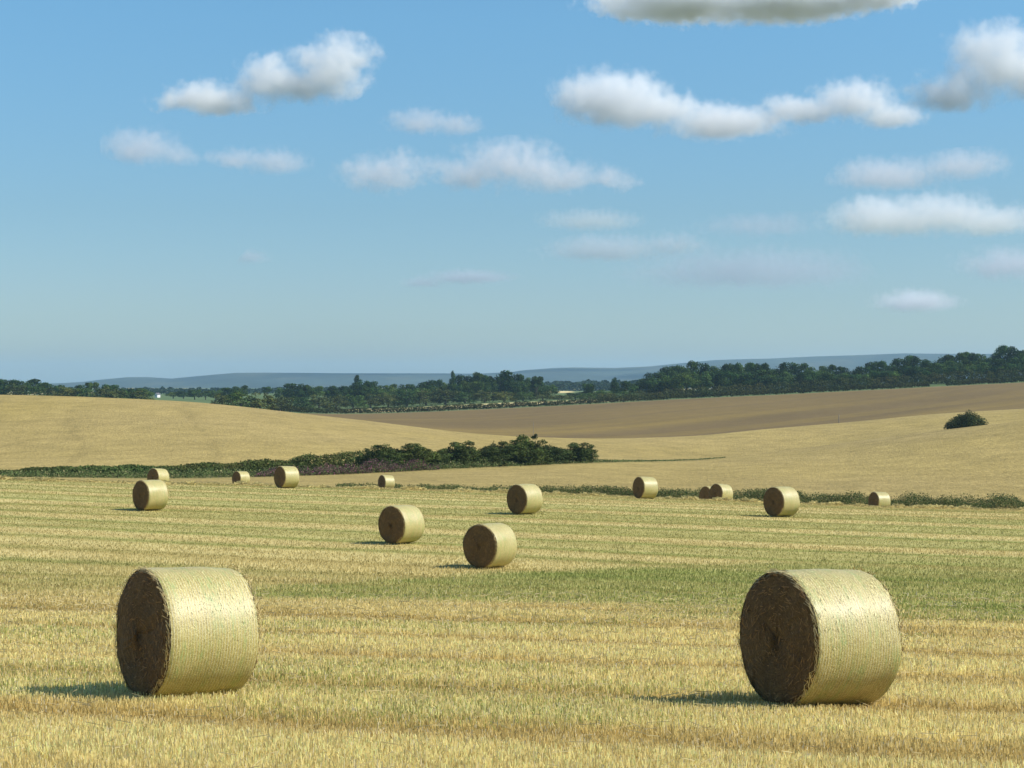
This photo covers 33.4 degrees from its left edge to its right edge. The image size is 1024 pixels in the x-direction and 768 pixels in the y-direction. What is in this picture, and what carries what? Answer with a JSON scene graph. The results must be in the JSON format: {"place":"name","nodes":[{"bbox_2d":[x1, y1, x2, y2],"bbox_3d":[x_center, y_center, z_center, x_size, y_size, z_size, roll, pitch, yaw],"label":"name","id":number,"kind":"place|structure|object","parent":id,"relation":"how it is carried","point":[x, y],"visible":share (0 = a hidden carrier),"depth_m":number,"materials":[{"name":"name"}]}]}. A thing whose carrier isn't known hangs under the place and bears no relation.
{"place":"outdoors","nodes":[
{"label":"outdoors","id":0,"kind":"place"},
{"bbox_2d":[0,479,1023,767],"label":"stubble field","id":1,"kind":"structure","parent":0,"point":[522,532],"depth_m":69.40,"materials":[{"name":"yellow plant"}]},
{"bbox_2d":[132,479,168,510],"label":"straw bale","id":2,"kind":"object","parent":1,"relation":"on","point":[150,495],"visible":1,"depth_m":84.80},
{"bbox_2d":[147,468,169,480],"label":"straw bale","id":3,"kind":"object","parent":1,"relation":"on","point":[158,473],"visible":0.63,"depth_m":140.91},
{"bbox_2d":[113,564,263,698],"bbox_3d":[-3.805,2.874,19.970,1.305,1.537,1.557,3,-2,-36],"label":"straw bale","id":4,"kind":"object","parent":1,"relation":"on","point":[184,630],"visible":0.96,"depth_m":19.48},
{"bbox_2d":[232,471,249,482],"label":"straw bale","id":5,"kind":"object","parent":1,"relation":"on","point":[244,476],"visible":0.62,"depth_m":167.89},
{"bbox_2d":[274,466,299,487],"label":"straw bale","id":6,"kind":"object","parent":1,"relation":"on","point":[286,477],"visible":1,"depth_m":115.82},
{"bbox_2d":[378,475,394,487],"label":"straw bale","id":7,"kind":"object","parent":1,"relation":"on","point":[384,481],"visible":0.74,"depth_m":173.76},
{"bbox_2d":[378,504,424,543],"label":"straw bale","id":8,"kind":"object","parent":1,"relation":"on","point":[397,524],"visible":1,"depth_m":66.59},
{"bbox_2d":[463,522,517,567],"bbox_3d":[-0.729,5.405,57.358,1.553,1.494,1.287,0,-1,38],"label":"straw bale","id":9,"kind":"object","parent":1,"relation":"on","point":[486,545],"visible":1,"depth_m":56.91},
{"bbox_2d":[0,475,1023,510],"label":"grass verge","id":10,"kind":"structure","parent":1,"relation":"on","point":[502,490],"depth_m":119.88,"materials":[{"name":"green plant"}]},
{"bbox_2d":[507,484,542,513],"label":"straw bale","id":11,"kind":"object","parent":1,"relation":"on","point":[524,498],"visible":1,"depth_m":84.39},
{"bbox_2d":[632,476,657,498],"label":"straw bale","id":12,"kind":"object","parent":1,"relation":"on","point":[645,487],"visible":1,"depth_m":114.79},
{"bbox_2d":[699,486,710,498],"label":"straw bale","id":13,"kind":"object","parent":1,"relation":"on","point":[704,492],"visible":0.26,"depth_m":137.04},
{"bbox_2d":[709,483,732,498],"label":"straw bale","id":14,"kind":"object","parent":1,"relation":"on","point":[721,490],"visible":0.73,"depth_m":130.90},
{"bbox_2d":[763,486,799,516],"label":"straw bale","id":15,"kind":"object","parent":1,"relation":"on","point":[781,501],"visible":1,"depth_m":85.89},
{"bbox_2d":[736,566,905,706],"bbox_3d":[3.417,2.795,18.998,1.301,1.538,1.562,3,-1,-27],"label":"straw bale","id":16,"kind":"object","parent":1,"relation":"on","point":[820,636],"visible":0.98,"depth_m":18.50},
{"bbox_2d":[868,492,890,505],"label":"straw bale","id":17,"kind":"object","parent":1,"relation":"on","point":[879,498],"visible":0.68,"depth_m":137.75},
{"bbox_2d":[0,395,1023,475],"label":"wheat hill","id":18,"kind":"structure","parent":0,"point":[46,431],"depth_m":381.74,"materials":[{"name":"beige plant"}]},
{"bbox_2d":[1,449,367,474],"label":"hedge","id":19,"kind":"object","parent":18,"relation":"on","point":[302,460],"visible":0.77,"depth_m":257.69,"materials":[{"name":"green plant"}]},
{"bbox_2d":[0,457,724,478],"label":"rough grass","id":20,"kind":"structure","parent":18,"relation":"on","point":[126,473],"depth_m":247.06,"materials":[{"name":"green plant"}]},
{"bbox_2d":[943,410,988,428],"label":"field bush","id":21,"kind":"object","parent":18,"relation":"on","point":[964,420],"visible":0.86,"depth_m":382.43,"materials":[{"name":"green plant"}]},
{"bbox_2d":[0,0,1023,383],"label":"sky","id":22,"kind":"structure","parent":0,"point":[189,188],"materials":[{"name":"blue"}]},
{"bbox_2d":[6,353,1021,387],"bbox_3d":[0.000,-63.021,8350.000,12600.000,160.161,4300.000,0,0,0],"label":"hills","id":23,"kind":"structure","parent":0,"point":[550,375],"depth_m":7327.71,"materials":[{"name":"blue"}]},
{"bbox_2d":[9,378,1020,413],"bbox_3d":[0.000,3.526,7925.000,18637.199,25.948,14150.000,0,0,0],"label":"distant land","id":24,"kind":"structure","parent":0,"point":[200,399],"depth_m":979.11,"materials":[{"name":"green plant"}]},
{"bbox_2d":[0,379,26,394],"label":"broadleaf tree","id":25,"kind":"object","parent":24,"relation":"on","point":[4,382],"visible":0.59,"depth_m":996.98,"materials":[{"name":"green plant"}]},
{"bbox_2d":[3,384,26,394],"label":"scrub bush","id":26,"kind":"object","parent":24,"relation":"on","point":[20,391],"visible":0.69,"depth_m":927.90,"materials":[{"name":"green plant"}]},
{"bbox_2d":[10,378,41,394],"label":"broadleaf tree","id":27,"kind":"object","parent":24,"relation":"on","point":[31,382],"visible":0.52,"depth_m":1024.45,"materials":[{"name":"green plant"}]},
{"bbox_2d":[24,385,51,395],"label":"scrub bush","id":28,"kind":"object","parent":24,"relation":"on","point":[39,390],"visible":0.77,"depth_m":928.87,"materials":[{"name":"green plant"}]},
{"bbox_2d":[58,387,84,396],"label":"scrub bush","id":29,"kind":"object","parent":24,"relation":"on","point":[70,391],"visible":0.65,"depth_m":926.63,"materials":[{"name":"green plant"}]},
{"bbox_2d":[71,387,99,396],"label":"scrub bush","id":30,"kind":"object","parent":24,"relation":"on","point":[89,390],"visible":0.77,"depth_m":928.05,"materials":[{"name":"green plant"}]},
{"bbox_2d":[126,390,155,399],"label":"scrub bush","id":31,"kind":"object","parent":24,"relation":"on","point":[142,396],"visible":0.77,"depth_m":928.85,"materials":[{"name":"green plant"}]},
{"bbox_2d":[93,386,344,393],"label":"distant wood","id":32,"kind":"object","parent":24,"relation":"on","point":[163,390],"visible":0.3,"depth_m":2024.64,"materials":[{"name":"green plant"}]},
{"bbox_2d":[210,393,232,404],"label":"scrub bush","id":33,"kind":"object","parent":24,"relation":"on","point":[220,398],"visible":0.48,"depth_m":818.07,"materials":[{"name":"green plant"}]},
{"bbox_2d":[224,391,255,407],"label":"scrub bush","id":34,"kind":"object","parent":24,"relation":"on","point":[236,398],"visible":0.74,"depth_m":796.72,"materials":[{"name":"green plant"}]},
{"bbox_2d":[245,392,278,409],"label":"scrub bush","id":35,"kind":"object","parent":24,"relation":"on","point":[256,402],"visible":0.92,"depth_m":796.90,"materials":[{"name":"green plant"}]},
{"bbox_2d":[282,383,309,401],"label":"broadleaf tree","id":36,"kind":"object","parent":24,"relation":"on","point":[300,392],"visible":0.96,"depth_m":1096.04,"materials":[{"name":"green plant"}]},
{"bbox_2d":[289,396,315,408],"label":"scrub bush","id":37,"kind":"object","parent":24,"relation":"on","point":[305,402],"visible":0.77,"depth_m":916.16,"materials":[{"name":"green plant"}]},
{"bbox_2d":[303,384,324,398],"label":"broadleaf tree","id":38,"kind":"object","parent":24,"relation":"on","point":[316,391],"visible":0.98,"depth_m":1096.68,"materials":[{"name":"green plant"}]},
{"bbox_2d":[306,394,333,409],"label":"scrub bush","id":39,"kind":"object","parent":24,"relation":"on","point":[318,401],"visible":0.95,"depth_m":926.67,"materials":[{"name":"green plant"}]},
{"bbox_2d":[323,395,349,408],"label":"scrub bush","id":40,"kind":"object","parent":24,"relation":"on","point":[337,400],"visible":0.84,"depth_m":938.57,"materials":[{"name":"green plant"}]},
{"bbox_2d":[343,394,368,408],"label":"scrub bush","id":41,"kind":"object","parent":24,"relation":"on","point":[354,402],"visible":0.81,"depth_m":946.92,"materials":[{"name":"green plant"}]},
{"bbox_2d":[358,394,385,407],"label":"scrub bush","id":42,"kind":"object","parent":24,"relation":"on","point":[376,400],"visible":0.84,"depth_m":957.97,"materials":[{"name":"green plant"}]},
{"bbox_2d":[375,393,403,407],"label":"scrub bush","id":43,"kind":"object","parent":24,"relation":"on","point":[389,398],"visible":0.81,"depth_m":966.90,"materials":[{"name":"green plant"}]},
{"bbox_2d":[392,391,421,406],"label":"scrub bush","id":44,"kind":"object","parent":24,"relation":"on","point":[404,401],"visible":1,"depth_m":967.32,"materials":[{"name":"green plant"}]},
{"bbox_2d":[410,390,441,404],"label":"scrub bush","id":45,"kind":"object","parent":24,"relation":"on","point":[423,397],"visible":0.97,"depth_m":972.83,"materials":[{"name":"green plant"}]},
{"bbox_2d":[431,388,460,404],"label":"scrub bush","id":46,"kind":"object","parent":24,"relation":"on","point":[446,393],"visible":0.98,"depth_m":971.85,"materials":[{"name":"green plant"}]},
{"bbox_2d":[452,391,476,403],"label":"scrub bush","id":47,"kind":"object","parent":24,"relation":"on","point":[463,396],"visible":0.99,"depth_m":971.01,"materials":[{"name":"green plant"}]},
{"bbox_2d":[469,390,498,402],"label":"scrub bush","id":48,"kind":"object","parent":24,"relation":"on","point":[478,396],"visible":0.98,"depth_m":971.66,"materials":[{"name":"green plant"}]},
{"bbox_2d":[482,380,502,399],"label":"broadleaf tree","id":49,"kind":"object","parent":24,"relation":"on","point":[493,386],"visible":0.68,"depth_m":1018.23,"materials":[{"name":"green plant"}]},
{"bbox_2d":[484,370,517,391],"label":"broadleaf tree","id":50,"kind":"object","parent":24,"relation":"on","point":[503,377],"visible":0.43,"depth_m":1036.44,"materials":[{"name":"green plant"}]},
{"bbox_2d":[491,391,519,401],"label":"scrub bush","id":51,"kind":"object","parent":24,"relation":"on","point":[501,397],"visible":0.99,"depth_m":972.60,"materials":[{"name":"green plant"}]},
{"bbox_2d":[508,380,526,396],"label":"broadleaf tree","id":52,"kind":"object","parent":24,"relation":"on","point":[516,385],"visible":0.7,"depth_m":1017.17,"materials":[{"name":"green plant"}]},
{"bbox_2d":[512,392,536,400],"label":"scrub bush","id":53,"kind":"object","parent":24,"relation":"on","point":[523,395],"visible":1,"depth_m":972.90,"materials":[{"name":"green plant"}]},
{"bbox_2d":[529,376,543,390],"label":"broadleaf tree","id":54,"kind":"object","parent":24,"relation":"on","point":[539,380],"visible":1,"depth_m":999.01,"materials":[{"name":"green plant"}]},
{"bbox_2d":[538,384,559,395],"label":"broadleaf tree","id":55,"kind":"object","parent":24,"relation":"on","point":[553,387],"visible":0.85,"depth_m":1017.62,"materials":[{"name":"green plant"}]},
{"bbox_2d":[543,379,662,390],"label":"distant wood","id":56,"kind":"object","parent":24,"relation":"on","point":[578,386],"visible":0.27,"depth_m":1919.21,"materials":[{"name":"green plant"}]},
{"bbox_2d":[616,380,641,393],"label":"broadleaf tree","id":57,"kind":"object","parent":24,"relation":"on","point":[629,386],"visible":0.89,"depth_m":957.63,"materials":[{"name":"green plant"}]},
{"bbox_2d":[639,372,665,390],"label":"broadleaf tree","id":58,"kind":"object","parent":24,"relation":"on","point":[644,383],"visible":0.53,"depth_m":959.79,"materials":[{"name":"green plant"}]},
{"bbox_2d":[646,380,671,392],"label":"broadleaf tree","id":59,"kind":"object","parent":24,"relation":"on","point":[655,386],"visible":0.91,"depth_m":923.75,"materials":[{"name":"green plant"}]},
{"bbox_2d":[658,365,681,391],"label":"broadleaf tree","id":60,"kind":"object","parent":24,"relation":"on","point":[665,371],"visible":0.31,"depth_m":982.60,"materials":[{"name":"green plant"}]},
{"bbox_2d":[657,375,685,390],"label":"broadleaf tree","id":61,"kind":"object","parent":24,"relation":"on","point":[669,381],"visible":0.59,"depth_m":921.88,"materials":[{"name":"green plant"}]},
{"bbox_2d":[671,372,701,390],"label":"broadleaf tree","id":62,"kind":"object","parent":24,"relation":"on","point":[680,379],"visible":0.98,"depth_m":903.42,"materials":[{"name":"green plant"}]},
{"bbox_2d":[685,360,701,388],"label":"broadleaf tree","id":63,"kind":"object","parent":24,"relation":"on","point":[692,365],"visible":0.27,"depth_m":981.73,"materials":[{"name":"green plant"}]},
{"bbox_2d":[684,371,713,392],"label":"broadleaf tree","id":64,"kind":"object","parent":24,"relation":"on","point":[704,377],"visible":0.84,"depth_m":905.36,"materials":[{"name":"green plant"}]},
{"bbox_2d":[706,370,725,387],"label":"broadleaf tree","id":65,"kind":"object","parent":24,"relation":"on","point":[716,381],"visible":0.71,"depth_m":918.79,"materials":[{"name":"green plant"}]},
{"bbox_2d":[721,362,741,383],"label":"broadleaf tree","id":66,"kind":"object","parent":24,"relation":"on","point":[737,367],"visible":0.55,"depth_m":958.59,"materials":[{"name":"green plant"}]},
{"bbox_2d":[725,372,754,387],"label":"broadleaf tree","id":67,"kind":"object","parent":24,"relation":"on","point":[737,379],"visible":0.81,"depth_m":894.50,"materials":[{"name":"green plant"}]},
{"bbox_2d":[745,362,763,374],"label":"broadleaf tree","id":68,"kind":"object","parent":24,"relation":"on","point":[750,366],"visible":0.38,"depth_m":956.32,"materials":[{"name":"green plant"}]},
{"bbox_2d":[745,371,767,387],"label":"broadleaf tree","id":69,"kind":"object","parent":24,"relation":"on","point":[758,379],"visible":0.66,"depth_m":898.57,"materials":[{"name":"green plant"}]},
{"bbox_2d":[753,369,778,383],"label":"broadleaf tree","id":70,"kind":"object","parent":24,"relation":"on","point":[762,372],"visible":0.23,"depth_m":922.93,"materials":[{"name":"green plant"}]},
{"bbox_2d":[763,371,796,387],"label":"broadleaf tree","id":71,"kind":"object","parent":24,"relation":"on","point":[784,376],"visible":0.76,"depth_m":896.53,"materials":[{"name":"green plant"}]},
{"bbox_2d":[768,362,793,375],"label":"broadleaf tree","id":72,"kind":"object","parent":24,"relation":"on","point":[783,367],"visible":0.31,"depth_m":958.91,"materials":[{"name":"green plant"}]},
{"bbox_2d":[789,362,808,379],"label":"broadleaf tree","id":73,"kind":"object","parent":24,"relation":"on","point":[798,370],"visible":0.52,"depth_m":981.52,"materials":[{"name":"green plant"}]},
{"bbox_2d":[796,372,818,384],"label":"broadleaf tree","id":74,"kind":"object","parent":24,"relation":"on","point":[807,376],"visible":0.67,"depth_m":895.91,"materials":[{"name":"green plant"}]},
{"bbox_2d":[597,367,1023,400],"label":"hedge","id":75,"kind":"object","parent":24,"relation":"on","point":[910,379],"visible":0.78,"depth_m":881.84,"materials":[{"name":"green plant"}]},
{"bbox_2d":[822,372,849,387],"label":"broadleaf tree","id":76,"kind":"object","parent":24,"relation":"on","point":[832,376],"visible":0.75,"depth_m":903.19,"materials":[{"name":"green plant"}]},
{"bbox_2d":[863,360,886,374],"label":"broadleaf tree","id":77,"kind":"object","parent":24,"relation":"on","point":[877,366],"visible":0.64,"depth_m":957.66,"materials":[{"name":"green plant"}]},
{"bbox_2d":[865,370,890,382],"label":"broadleaf tree","id":78,"kind":"object","parent":24,"relation":"on","point":[873,374],"visible":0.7,"depth_m":899.68,"materials":[{"name":"green plant"}]},
{"bbox_2d":[890,358,914,377],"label":"broadleaf tree","id":79,"kind":"object","parent":24,"relation":"on","point":[897,362],"visible":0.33,"depth_m":957.37,"materials":[{"name":"green plant"}]},
{"bbox_2d":[903,354,923,367],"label":"broadleaf tree","id":80,"kind":"object","parent":24,"relation":"on","point":[914,359],"visible":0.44,"depth_m":981.49,"materials":[{"name":"green plant"}]},
{"bbox_2d":[901,366,930,380],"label":"broadleaf tree","id":81,"kind":"object","parent":24,"relation":"on","point":[909,371],"visible":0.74,"depth_m":905.45,"materials":[{"name":"green plant"}]},
{"bbox_2d":[943,359,972,377],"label":"broadleaf tree","id":82,"kind":"object","parent":24,"relation":"on","point":[950,367],"visible":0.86,"depth_m":900.87,"materials":[{"name":"green plant"}]},
{"bbox_2d":[973,362,1004,377],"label":"broadleaf tree","id":83,"kind":"object","parent":24,"relation":"on","point":[982,367],"visible":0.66,"depth_m":893.61,"materials":[{"name":"green plant"}]},
{"bbox_2d":[987,358,1018,376],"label":"broadleaf tree","id":84,"kind":"object","parent":24,"relation":"on","point":[998,362],"visible":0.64,"depth_m":890.49,"materials":[{"name":"green plant"}]},
{"bbox_2d":[994,344,1023,364],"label":"broadleaf tree","id":85,"kind":"object","parent":24,"relation":"on","point":[1003,350],"visible":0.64,"depth_m":955.67,"materials":[{"name":"green plant"}]},
{"bbox_2d":[1004,357,1023,372],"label":"broadleaf tree","id":86,"kind":"object","parent":24,"relation":"on","point":[1019,364],"visible":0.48,"depth_m":924.50,"materials":[{"name":"green plant"}]},
{"bbox_2d":[15,421,1023,508],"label":"wheat field","id":87,"kind":"structure","parent":0,"point":[982,461],"depth_m":252.28,"materials":[{"name":"beige plant"}]},
{"bbox_2d":[254,457,441,476],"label":"willowherb","id":88,"kind":"object","parent":87,"relation":"on","point":[307,470],"visible":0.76,"depth_m":263.82,"materials":[{"name":"purple plant"}]},
{"bbox_2d":[359,444,395,467],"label":"hedgerow shrub","id":89,"kind":"object","parent":87,"relation":"on","point":[372,454],"visible":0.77,"depth_m":274.96,"materials":[{"name":"green plant"}]},
{"bbox_2d":[378,448,407,465],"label":"hedgerow shrub","id":90,"kind":"object","parent":87,"relation":"on","point":[399,456],"visible":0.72,"depth_m":277.01,"materials":[{"name":"green plant"}]},
{"bbox_2d":[401,443,441,465],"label":"hedgerow shrub","id":91,"kind":"object","parent":87,"relation":"on","point":[416,451],"visible":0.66,"depth_m":279.54,"materials":[{"name":"green plant"}]},
{"bbox_2d":[424,449,450,465],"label":"hedgerow shrub","id":92,"kind":"object","parent":87,"relation":"on","point":[444,456],"visible":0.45,"depth_m":284.08,"materials":[{"name":"green plant"}]},
{"bbox_2d":[440,440,487,467],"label":"hedgerow shrub","id":93,"kind":"object","parent":87,"relation":"on","point":[464,451],"visible":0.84,"depth_m":287.97,"materials":[{"name":"green plant"}]},
{"bbox_2d":[374,441,592,463],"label":"hedge","id":94,"kind":"object","parent":87,"relation":"on","point":[547,447],"visible":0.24,"depth_m":295.34,"materials":[{"name":"green plant"}]},
{"bbox_2d":[474,446,514,465],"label":"hedgerow shrub","id":95,"kind":"object","parent":87,"relation":"on","point":[491,451],"visible":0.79,"depth_m":292.08,"materials":[{"name":"green plant"}]},
{"bbox_2d":[498,441,526,462],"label":"hedgerow shrub","id":96,"kind":"object","parent":87,"relation":"on","point":[513,452],"visible":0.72,"depth_m":294.94,"materials":[{"name":"green plant"}]},
{"bbox_2d":[507,434,554,464],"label":"hedgerow shrub","id":97,"kind":"object","parent":87,"relation":"on","point":[530,448],"visible":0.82,"depth_m":296.40,"materials":[{"name":"green plant"}]},
{"bbox_2d":[544,448,577,462],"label":"hedgerow shrub","id":98,"kind":"object","parent":87,"relation":"on","point":[560,453],"visible":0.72,"depth_m":301.55,"materials":[{"name":"green plant"}]},
{"bbox_2d":[568,442,598,462],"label":"hedgerow shrub","id":99,"kind":"object","parent":87,"relation":"on","point":[583,452],"visible":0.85,"depth_m":305.56,"materials":[{"name":"green plant"}]},
{"bbox_2d":[335,482,1023,508],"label":"weeds","id":100,"kind":"object","parent":87,"relation":"on","point":[1003,500],"visible":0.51,"depth_m":182.68,"materials":[{"name":"green plant"}]},
{"bbox_2d":[302,382,1023,437],"bbox_3d":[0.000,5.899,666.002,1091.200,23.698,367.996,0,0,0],"label":"ploughed field","id":101,"kind":"structure","parent":0,"point":[679,417],"depth_m":700.86,"materials":[{"name":"soil"}]},
{"bbox_2d":[267,396,295,410],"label":"scrub bush","id":102,"kind":"object","parent":101,"relation":"on","point":[284,401],"visible":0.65,"depth_m":828.61,"materials":[{"name":"green plant"}]},
{"bbox_2d":[276,382,929,413],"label":"hedge","id":103,"kind":"object","parent":101,"relation":"on","point":[676,395],"visible":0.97,"depth_m":846.92,"materials":[{"name":"green plant"}]},
{"bbox_2d":[946,376,1023,385],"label":"hedge","id":104,"kind":"object","parent":101,"relation":"on","point":[983,380],"visible":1,"depth_m":846.86,"materials":[{"name":"green plant"}]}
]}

